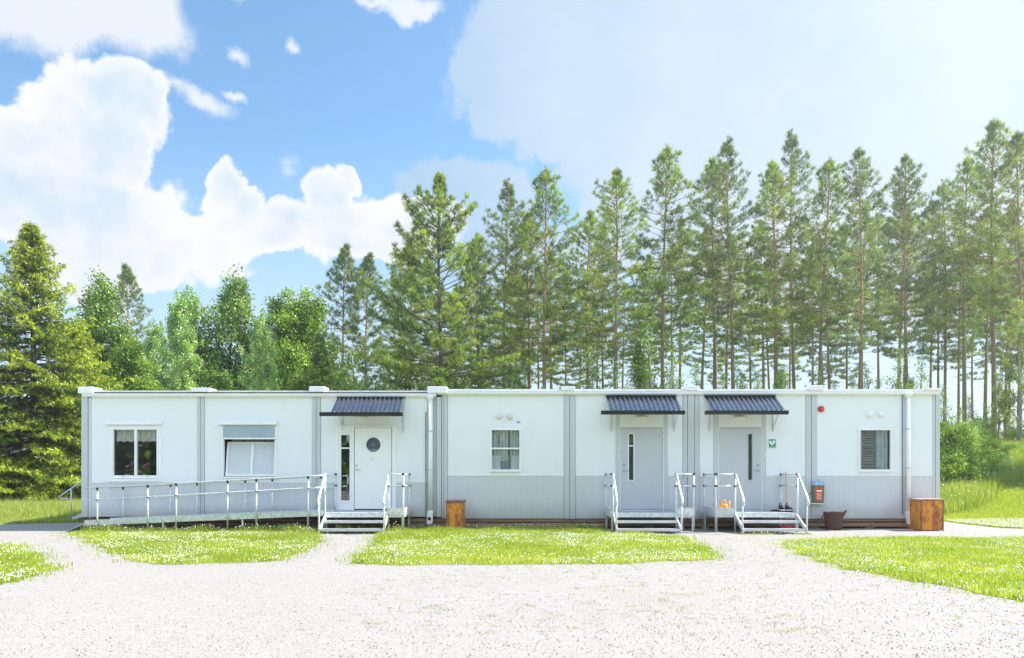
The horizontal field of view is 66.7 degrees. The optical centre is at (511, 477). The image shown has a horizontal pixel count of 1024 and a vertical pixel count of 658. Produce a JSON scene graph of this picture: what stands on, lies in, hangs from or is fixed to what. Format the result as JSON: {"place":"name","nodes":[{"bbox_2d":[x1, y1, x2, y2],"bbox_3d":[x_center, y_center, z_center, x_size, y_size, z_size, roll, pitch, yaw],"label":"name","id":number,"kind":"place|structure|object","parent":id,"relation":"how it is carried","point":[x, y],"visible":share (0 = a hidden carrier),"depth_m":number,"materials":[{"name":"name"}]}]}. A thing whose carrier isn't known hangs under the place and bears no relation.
{"place":"outdoors","nodes":[
{"label":"outdoors","id":0,"kind":"place"},
{"bbox_2d":[0,496,94,523],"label":"meadow grass","id":1,"kind":"structure","parent":0,"point":[21,511],"depth_m":24.85,"materials":[{"name":"green plant"}]},
{"bbox_2d":[82,534,316,563],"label":"lawn","id":2,"kind":"structure","parent":0,"point":[200,551],"depth_m":12.26,"materials":[{"name":"plant"}]},
{"bbox_2d":[66,473,336,531],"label":"access ramp","id":3,"kind":"structure","parent":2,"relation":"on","point":[227,516],"depth_m":18.65,"materials":[{"name":"metal"}]},
{"bbox_2d":[0,521,1023,657],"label":"gravel yard","id":4,"kind":"structure","parent":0,"point":[312,575],"depth_m":7.87,"materials":[{"name":"grey gravel"}]},
{"bbox_2d":[316,473,410,532],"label":"entrance steps","id":5,"kind":"structure","parent":4,"relation":"on","point":[402,512],"depth_m":18.71,"materials":[{"name":"metal"}]},
{"bbox_2d":[80,523,812,534],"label":"rank grass","id":6,"kind":"structure","parent":4,"relation":"on","point":[202,528],"depth_m":18.50,"materials":[{"name":"green plant"}]},
{"bbox_2d":[78,385,941,528],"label":"modular building","id":7,"kind":"structure","parent":4,"relation":"on","point":[870,458],"depth_m":20.00,"materials":[{"name":"white metal"}]},
{"bbox_2d":[105,421,161,480],"bbox_3d":[-9.706,-0.675,20.040,1.447,1.542,0.200,0,0,0],"label":"window","id":8,"kind":"structure","parent":7,"relation":"in","point":[123,433],"depth_m":19.98,"materials":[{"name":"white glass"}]},
{"bbox_2d":[218,421,277,478],"bbox_3d":[-6.768,-0.710,20.165,1.500,1.472,0.510,0,0,0],"label":"window","id":9,"kind":"structure","parent":7,"relation":"in","point":[252,451],"depth_m":20.06,"materials":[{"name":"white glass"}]},
{"bbox_2d":[355,428,390,508],"bbox_3d":[-3.570,-0.237,20.010,0.947,2.088,0.129,0,0,0],"label":"door","id":10,"kind":"structure","parent":7,"relation":"in","point":[372,445],"depth_m":19.99,"materials":[{"name":"white paint"}]},
{"bbox_2d":[490,428,520,471],"bbox_3d":[-0.167,-0.701,20.075,0.807,1.125,0.230,0,0,0],"label":"window","id":11,"kind":"structure","parent":7,"relation":"in","point":[500,461],"depth_m":20.06,"materials":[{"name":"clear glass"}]},
{"bbox_2d":[621,428,662,508],"bbox_3d":[3.343,-0.223,19.990,1.091,2.086,0.100,0,0,0],"label":"door","id":12,"kind":"structure","parent":7,"relation":"in","point":[645,491],"depth_m":19.99,"materials":[{"name":"grey paint"}]},
{"bbox_2d":[719,428,760,508],"bbox_3d":[5.855,-0.223,19.990,1.082,2.086,0.100,0,0,0],"label":"door","id":13,"kind":"structure","parent":7,"relation":"in","point":[733,442],"depth_m":19.99,"materials":[{"name":"grey paint"}]},
{"bbox_2d":[858,428,892,471],"bbox_3d":[9.333,-0.701,20.047,0.877,1.125,0.173,0,0,0],"label":"window","id":14,"kind":"structure","parent":7,"relation":"in","point":[880,465],"depth_m":20.08,"materials":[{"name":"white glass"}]},
{"bbox_2d":[0,525,1023,603],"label":"grass","id":15,"kind":"structure","parent":4,"relation":"on","point":[438,534],"depth_m":13.61,"materials":[{"name":"green plant"}]},
{"bbox_2d":[0,526,1023,598],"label":"clover flowers","id":16,"kind":"object","parent":4,"relation":"on","point":[685,557],"visible":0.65,"depth_m":13.76,"materials":[{"name":"white plant"}]},
{"bbox_2d":[1,535,1023,635],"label":"gravel weeds","id":17,"kind":"object","parent":4,"relation":"on","point":[529,605],"visible":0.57,"depth_m":8.22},
{"bbox_2d":[604,473,694,533],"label":"entrance steps","id":18,"kind":"structure","parent":4,"relation":"on","point":[683,512],"depth_m":18.72,"materials":[{"name":"metal"}]},
{"bbox_2d":[702,473,809,533],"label":"entrance steps","id":19,"kind":"structure","parent":4,"relation":"on","point":[715,512],"depth_m":18.72,"materials":[{"name":"metal"}]},
{"bbox_2d":[817,508,846,529],"bbox_3d":[8.034,1.046,19.516,0.604,0.539,0.501,0,0,-42],"label":"wicker basket","id":20,"kind":"object","parent":4,"relation":"on","point":[833,520],"visible":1,"depth_m":19.38,"materials":[{"name":"wicker"}]},
{"bbox_2d":[908,498,944,530],"bbox_3d":[10.345,0.922,19.425,0.610,0.795,0.610,0,0,0],"label":"rusty bin","id":21,"kind":"object","parent":4,"relation":"on","point":[926,513],"visible":0.98,"depth_m":19.15,"materials":[{"name":"orange metal"}]},
{"bbox_2d":[0,0,1023,474],"label":"sky","id":22,"kind":"structure","parent":0,"point":[181,143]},
{"bbox_2d":[355,533,717,564],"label":"lawn","id":23,"kind":"structure","parent":0,"point":[529,559],"depth_m":12.12,"materials":[{"name":"grass"},{"name":"small white flowers"}]},
{"bbox_2d":[445,500,465,527],"bbox_3d":[-1.405,0.943,19.490,0.500,0.755,0.480,0,0,0],"label":"rusty bin","id":24,"kind":"object","parent":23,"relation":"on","point":[455,513],"visible":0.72,"depth_m":19.28,"materials":[{"name":"orange metal"}]},
{"bbox_3d":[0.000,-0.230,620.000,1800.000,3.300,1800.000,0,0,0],"label":"ground","id":25,"kind":"structure","parent":0,"visible":0},
{"bbox_2d":[0,365,54,501],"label":"spruce tree","id":26,"kind":"object","parent":25,"relation":"on","point":[7,481],"visible":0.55,"depth_m":33.20,"materials":[{"name":"green plant"}]},
{"bbox_2d":[0,221,134,502],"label":"spruce tree","id":27,"kind":"object","parent":25,"relation":"on","point":[43,438],"visible":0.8,"depth_m":34.36,"materials":[{"name":"green plant"}]},
{"bbox_2d":[24,322,118,496],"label":"spruce tree","id":28,"kind":"object","parent":25,"relation":"on","point":[83,335],"visible":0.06,"depth_m":38.94,"materials":[{"name":"green plant"}]},
{"bbox_2d":[23,265,129,452],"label":"leafy tree","id":29,"kind":"object","parent":25,"relation":"on","point":[100,302],"visible":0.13,"depth_m":45.71,"materials":[{"name":"green plant"}]},
{"bbox_2d":[97,315,146,388],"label":"leafy tree","id":30,"kind":"object","parent":25,"relation":"on","point":[120,331],"visible":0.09,"depth_m":45.45,"materials":[{"name":"green plant"}]},
{"bbox_2d":[107,262,152,355],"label":"pine tree","id":31,"kind":"object","parent":25,"relation":"on","point":[128,278],"visible":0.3,"depth_m":62.29,"materials":[{"name":"green plant"}]},
{"bbox_2d":[105,334,163,390],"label":"leafy tree","id":32,"kind":"object","parent":25,"relation":"on","point":[128,363],"visible":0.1,"depth_m":41.76,"materials":[{"name":"green plant"}]},
{"bbox_2d":[139,317,168,388],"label":"birch tree","id":33,"kind":"object","parent":25,"relation":"on","point":[150,351],"visible":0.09,"depth_m":49.73,"materials":[{"name":"green plant"}]},
{"bbox_2d":[140,290,197,390],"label":"birch tree","id":34,"kind":"object","parent":25,"relation":"on","point":[178,314],"visible":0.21,"depth_m":44.64,"materials":[{"name":"green plant"}]},
{"bbox_2d":[154,321,204,390],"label":"birch tree","id":35,"kind":"object","parent":25,"relation":"on","point":[187,340],"visible":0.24,"depth_m":40.68,"materials":[{"name":"green plant"}]},
{"bbox_2d":[178,284,210,374],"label":"birch tree","id":36,"kind":"object","parent":25,"relation":"on","point":[193,305],"visible":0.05,"depth_m":46.31,"materials":[{"name":"green plant"}]},
{"bbox_2d":[199,362,241,390],"bbox_3d":[-16.002,-2.234,41.556,4.180,7.837,4.521,0,1,40],"label":"bush","id":37,"kind":"object","parent":25,"relation":"on","point":[225,383],"visible":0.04,"depth_m":41.42,"materials":[{"name":"green plant"}]},
{"bbox_2d":[187,263,255,390],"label":"leafy tree","id":38,"kind":"object","parent":25,"relation":"on","point":[233,300],"visible":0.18,"depth_m":45.55,"materials":[{"name":"green plant"}]},
{"bbox_2d":[235,307,277,390],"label":"birch tree","id":39,"kind":"object","parent":25,"relation":"on","point":[252,333],"visible":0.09,"depth_m":45.05,"materials":[{"name":"green plant"}]},
{"bbox_2d":[244,322,283,390],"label":"birch tree","id":40,"kind":"object","parent":25,"relation":"on","point":[262,362],"visible":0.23,"depth_m":40.44,"materials":[{"name":"green plant"}]},
{"bbox_2d":[245,285,326,390],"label":"leafy tree","id":41,"kind":"object","parent":25,"relation":"on","point":[275,306],"visible":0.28,"depth_m":45.51,"materials":[{"name":"green plant"}]},
{"bbox_2d":[272,285,353,385],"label":"leafy tree","id":42,"kind":"object","parent":25,"relation":"on","point":[306,306],"visible":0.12,"depth_m":46.59,"materials":[{"name":"green plant"}]},
{"bbox_2d":[299,332,339,390],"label":"spruce tree","id":43,"kind":"object","parent":25,"relation":"on","point":[319,361],"visible":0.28,"depth_m":41.90,"materials":[{"name":"green plant"}]},
{"bbox_2d":[314,243,382,386],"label":"pine tree","id":44,"kind":"object","parent":25,"relation":"on","point":[349,272],"visible":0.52,"depth_m":51.39,"materials":[{"name":"green plant"}]},
{"bbox_2d":[330,251,399,390],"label":"pine tree","id":45,"kind":"object","parent":25,"relation":"on","point":[366,264],"visible":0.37,"depth_m":52.73,"materials":[{"name":"green plant"}]},
{"bbox_2d":[371,274,415,390],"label":"pine tree","id":46,"kind":"object","parent":25,"relation":"on","point":[393,291],"visible":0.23,"depth_m":77.69,"materials":[{"name":"green plant"}]},
{"bbox_2d":[369,240,453,390],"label":"pine tree","id":47,"kind":"object","parent":25,"relation":"on","point":[401,265],"visible":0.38,"depth_m":48.67,"materials":[{"name":"green plant"}]},
{"bbox_2d":[353,172,536,390],"bbox_3d":[-3.764,-7.694,43.500,9.948,18.780,7.359,0,0,-17],"label":"pine tree","id":48,"kind":"object","parent":25,"relation":"on","point":[448,236],"visible":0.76,"depth_m":42.29,"materials":[{"name":"green plant"}]},
{"bbox_2d":[433,235,527,388],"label":"pine tree","id":49,"kind":"object","parent":25,"relation":"on","point":[479,242],"visible":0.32,"depth_m":51.68,"materials":[{"name":"green plant"}]},
{"bbox_2d":[459,176,535,388],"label":"pine tree","id":50,"kind":"object","parent":25,"relation":"on","point":[507,210],"visible":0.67,"depth_m":49.96,"materials":[{"name":"green plant"}]},
{"bbox_2d":[488,211,577,388],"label":"pine tree","id":51,"kind":"object","parent":25,"relation":"on","point":[529,371],"visible":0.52,"depth_m":49.81,"materials":[{"name":"green plant"}]},
{"bbox_2d":[513,266,563,388],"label":"pine tree","id":52,"kind":"object","parent":25,"relation":"on","point":[537,376],"visible":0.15,"depth_m":64.67,"materials":[{"name":"green plant"}]},
{"bbox_2d":[496,167,595,388],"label":"pine tree","id":53,"kind":"object","parent":25,"relation":"on","point":[545,178],"visible":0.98,"depth_m":46.56,"materials":[{"name":"green plant"}]},
{"bbox_2d":[521,251,581,387],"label":"pine tree","id":54,"kind":"object","parent":25,"relation":"on","point":[540,325],"visible":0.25,"depth_m":62.62,"materials":[{"name":"green plant"}]},
{"bbox_2d":[533,273,593,388],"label":"pine tree","id":55,"kind":"object","parent":25,"relation":"on","point":[565,360],"visible":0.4,"depth_m":58.33,"materials":[{"name":"green plant"}]},
{"bbox_2d":[554,287,598,388],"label":"pine tree","id":56,"kind":"object","parent":25,"relation":"on","point":[573,353],"visible":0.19,"depth_m":76.99,"materials":[{"name":"green plant"}]},
{"bbox_2d":[549,209,625,387],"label":"pine tree","id":57,"kind":"object","parent":25,"relation":"on","point":[590,213],"visible":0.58,"depth_m":53.71,"materials":[{"name":"green plant"}]},
{"bbox_2d":[577,343,606,388],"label":"sapling","id":58,"kind":"object","parent":25,"relation":"on","point":[591,371],"visible":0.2,"depth_m":44.72,"materials":[{"name":"green plant"}]},
{"bbox_2d":[573,222,624,388],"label":"pine tree","id":59,"kind":"object","parent":25,"relation":"on","point":[603,366],"visible":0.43,"depth_m":56.65,"materials":[{"name":"green plant"}]},
{"bbox_2d":[562,167,666,388],"bbox_3d":[6.291,-9.817,46.918,6.196,17.833,5.923,0,1,17],"label":"pine tree","id":60,"kind":"object","parent":25,"relation":"on","point":[616,182],"visible":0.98,"depth_m":46.35,"materials":[{"name":"green plant"}]},
{"bbox_2d":[603,282,649,388],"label":"pine tree","id":61,"kind":"object","parent":25,"relation":"on","point":[625,329],"visible":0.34,"depth_m":75.38,"materials":[{"name":"green plant"}]},
{"bbox_2d":[626,342,652,388],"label":"spruce tree","id":62,"kind":"object","parent":25,"relation":"on","point":[640,355],"visible":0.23,"depth_m":45.96,"materials":[{"name":"green plant"}]},
{"bbox_2d":[618,254,680,384],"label":"pine tree","id":63,"kind":"object","parent":25,"relation":"on","point":[666,320],"visible":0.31,"depth_m":62.90,"materials":[{"name":"green plant"}]},
{"bbox_2d":[633,318,666,388],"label":"sapling","id":64,"kind":"object","parent":25,"relation":"on","point":[650,371],"visible":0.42,"depth_m":44.72,"materials":[{"name":"green plant"}]},
{"bbox_2d":[619,142,719,388],"bbox_3d":[10.057,-11.469,50.085,6.912,20.310,6.183,0,-1,14],"label":"pine tree","id":65,"kind":"object","parent":25,"relation":"on","point":[659,188],"visible":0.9,"depth_m":49.83,"materials":[{"name":"green plant"}]},
{"bbox_2d":[656,344,684,388],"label":"sapling","id":66,"kind":"object","parent":25,"relation":"on","point":[672,371],"visible":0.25,"depth_m":44.16,"materials":[{"name":"green plant"}]},
{"bbox_2d":[641,245,703,386],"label":"pine tree","id":67,"kind":"object","parent":25,"relation":"on","point":[671,315],"visible":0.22,"depth_m":78.40,"materials":[{"name":"green plant"}]},
{"bbox_2d":[651,218,718,388],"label":"pine tree","id":68,"kind":"object","parent":25,"relation":"on","point":[680,229],"visible":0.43,"depth_m":76.29,"materials":[{"name":"green plant"}]},
{"bbox_2d":[672,224,736,388],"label":"pine tree","id":69,"kind":"object","parent":25,"relation":"on","point":[697,308],"visible":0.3,"depth_m":66.54,"materials":[{"name":"green plant"}]},
{"bbox_2d":[674,154,753,388],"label":"pine tree","id":70,"kind":"object","parent":25,"relation":"on","point":[708,167],"visible":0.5,"depth_m":51.71,"materials":[{"name":"green plant"}]},
{"bbox_2d":[683,271,747,385],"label":"pine tree","id":71,"kind":"object","parent":25,"relation":"on","point":[719,359],"visible":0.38,"depth_m":63.38,"materials":[{"name":"green plant"}]},
{"bbox_2d":[698,234,757,388],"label":"pine tree","id":72,"kind":"object","parent":25,"relation":"on","point":[728,324],"visible":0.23,"depth_m":62.80,"materials":[{"name":"green plant"}]},
{"bbox_2d":[688,134,781,388],"bbox_3d":[13.926,-11.589,48.433,5.640,20.412,5.501,-1,-1,29],"label":"pine tree","id":73,"kind":"object","parent":25,"relation":"on","point":[727,149],"visible":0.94,"depth_m":48.78,"materials":[{"name":"green plant"}]},
{"bbox_2d":[717,258,784,388],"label":"pine tree","id":74,"kind":"object","parent":25,"relation":"on","point":[750,362],"visible":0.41,"depth_m":69.31,"materials":[{"name":"green plant"}]},
{"bbox_2d":[736,218,793,388],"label":"pine tree","id":75,"kind":"object","parent":25,"relation":"on","point":[762,306],"visible":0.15,"depth_m":72.80,"materials":[{"name":"green plant"}]},
{"bbox_2d":[726,159,831,387],"bbox_3d":[16.443,-10.739,48.872,6.154,18.528,6.438,-1,1,-34],"label":"pine tree","id":76,"kind":"object","parent":25,"relation":"on","point":[769,176],"visible":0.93,"depth_m":48.60,"materials":[{"name":"green plant"}]},
{"bbox_2d":[744,128,823,388],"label":"pine tree","id":77,"kind":"object","parent":25,"relation":"on","point":[792,144],"visible":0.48,"depth_m":57.80,"materials":[{"name":"green plant"}]},
{"bbox_2d":[766,260,811,388],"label":"pine tree","id":78,"kind":"object","parent":25,"relation":"on","point":[798,367],"visible":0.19,"depth_m":80.62,"materials":[{"name":"green plant"}]},
{"bbox_2d":[782,252,842,384],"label":"pine tree","id":79,"kind":"object","parent":25,"relation":"on","point":[813,342],"visible":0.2,"depth_m":70.68,"materials":[{"name":"green plant"}]},
{"bbox_2d":[796,231,849,383],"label":"pine tree","id":80,"kind":"object","parent":25,"relation":"on","point":[817,359],"visible":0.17,"depth_m":75.98,"materials":[{"name":"green plant"}]},
{"bbox_2d":[777,156,874,384],"bbox_3d":[19.768,-10.825,48.815,6.337,18.619,5.669,1,1,10],"label":"pine tree","id":81,"kind":"object","parent":25,"relation":"on","point":[828,167],"visible":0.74,"depth_m":48.52,"materials":[{"name":"green plant"}]},
{"bbox_2d":[800,223,855,388],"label":"pine tree","id":82,"kind":"object","parent":25,"relation":"on","point":[834,312],"visible":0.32,"depth_m":56.33,"materials":[{"name":"green plant"}]},
{"bbox_2d":[815,229,876,388],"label":"pine tree","id":83,"kind":"object","parent":25,"relation":"on","point":[841,370],"visible":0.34,"depth_m":71.87,"materials":[{"name":"green plant"}]},
{"bbox_2d":[814,145,905,388],"bbox_3d":[20.222,-10.380,45.023,4.766,17.721,4.718,0,0,-6],"label":"pine tree","id":84,"kind":"object","parent":25,"relation":"on","point":[859,177],"visible":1,"depth_m":44.87,"materials":[{"name":"green plant"}]},
{"bbox_2d":[827,211,900,388],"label":"pine tree","id":85,"kind":"object","parent":25,"relation":"on","point":[866,217],"visible":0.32,"depth_m":61.61,"materials":[{"name":"green plant"}]},
{"bbox_2d":[850,211,912,388],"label":"pine tree","id":86,"kind":"object","parent":25,"relation":"on","point":[878,221],"visible":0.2,"depth_m":78.82,"materials":[{"name":"green plant"}]},
{"bbox_2d":[882,343,910,388],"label":"sapling","id":87,"kind":"object","parent":25,"relation":"on","point":[898,370],"visible":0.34,"depth_m":44.81,"materials":[{"name":"green plant"}]},
{"bbox_2d":[853,199,946,388],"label":"pine tree","id":88,"kind":"object","parent":25,"relation":"on","point":[884,289],"visible":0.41,"depth_m":57.87,"materials":[{"name":"green plant"}]},
{"bbox_2d":[873,210,935,388],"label":"pine tree","id":89,"kind":"object","parent":25,"relation":"on","point":[910,270],"visible":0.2,"depth_m":78.22,"materials":[{"name":"green plant"}]},
{"bbox_2d":[863,151,955,388],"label":"pine tree","id":90,"kind":"object","parent":25,"relation":"on","point":[905,337],"visible":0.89,"depth_m":49.91,"materials":[{"name":"green plant"}]},
{"bbox_2d":[908,200,954,387],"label":"pine tree","id":91,"kind":"object","parent":25,"relation":"on","point":[930,371],"visible":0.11,"depth_m":81.25,"materials":[{"name":"green plant"}]},
{"bbox_2d":[908,243,966,395],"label":"pine tree","id":92,"kind":"object","parent":25,"relation":"on","point":[933,333],"visible":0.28,"depth_m":59.96,"materials":[{"name":"green plant"}]},
{"bbox_2d":[910,178,984,424],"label":"pine tree","id":93,"kind":"object","parent":25,"relation":"on","point":[944,209],"visible":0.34,"depth_m":59.71,"materials":[{"name":"green plant"}]},
{"bbox_2d":[940,448,971,484],"bbox_3d":[16.529,-0.215,29.988,2.071,1.955,2.053,0,0,-43],"label":"bush","id":94,"kind":"object","parent":25,"relation":"on","point":[955,468],"visible":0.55,"depth_m":29.49,"materials":[{"name":"green plant"}]},
{"bbox_2d":[907,157,1011,424],"bbox_3d":[31.990,-12.182,56.285,5.619,21.584,6.775,0,0,-43],"label":"pine tree","id":95,"kind":"object","parent":25,"relation":"on","point":[965,181],"visible":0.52,"depth_m":55.82,"materials":[{"name":"green plant"}]},
{"bbox_2d":[940,417,981,454],"bbox_3d":[19.797,-1.359,34.912,2.326,2.633,2.340,0,0,23],"label":"bush","id":96,"kind":"object","parent":25,"relation":"on","point":[962,434],"visible":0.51,"depth_m":34.26,"materials":[{"name":"green plant"}]},
{"bbox_2d":[935,247,987,423],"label":"pine tree","id":97,"kind":"object","parent":25,"relation":"on","point":[959,332],"visible":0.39,"depth_m":59.33,"materials":[{"name":"green plant"}]},
{"bbox_2d":[940,441,992,480],"bbox_3d":[17.477,-0.385,30.358,2.320,2.171,2.309,0,0,26],"label":"bush","id":98,"kind":"object","parent":25,"relation":"on","point":[972,468],"visible":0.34,"depth_m":30.16,"materials":[{"name":"green plant"}]},
{"bbox_2d":[943,253,1001,418],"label":"pine tree","id":99,"kind":"object","parent":25,"relation":"on","point":[981,342],"visible":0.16,"depth_m":79.80,"materials":[{"name":"green plant"}]},
{"bbox_2d":[930,118,1023,437],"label":"pine tree","id":100,"kind":"object","parent":25,"relation":"on","point":[991,129],"visible":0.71,"depth_m":51.00,"materials":[{"name":"green plant"}]},
{"bbox_2d":[940,437,1023,514],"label":"bank grass","id":101,"kind":"structure","parent":25,"relation":"on","point":[977,495],"depth_m":28.92,"materials":[{"name":"green plant"}]},
{"bbox_2d":[944,478,1023,528],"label":"slope grass","id":102,"kind":"structure","parent":25,"relation":"on","point":[999,506],"depth_m":25.31,"materials":[{"name":"green plant"}]},
{"bbox_2d":[955,130,1023,428],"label":"pine tree","id":103,"kind":"object","parent":25,"relation":"on","point":[998,222],"visible":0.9,"depth_m":49.03,"materials":[{"name":"green plant"}]},
{"bbox_2d":[956,211,1023,423],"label":"pine tree","id":104,"kind":"object","parent":25,"relation":"on","point":[985,374],"visible":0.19,"depth_m":57.83,"materials":[{"name":"green plant"}]},
{"bbox_2d":[982,372,1010,438],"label":"birch tree","id":105,"kind":"object","parent":25,"relation":"on","point":[997,418],"visible":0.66,"depth_m":40.96,"materials":[{"name":"green plant"}]},
{"bbox_2d":[974,210,1023,430],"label":"pine tree","id":106,"kind":"object","parent":25,"relation":"on","point":[997,337],"visible":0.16,"depth_m":66.95,"materials":[{"name":"green plant"}]},
{"bbox_2d":[994,296,1023,441],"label":"birch tree","id":107,"kind":"object","parent":25,"relation":"on","point":[1019,359],"visible":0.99,"depth_m":40.09,"materials":[{"name":"green plant"}]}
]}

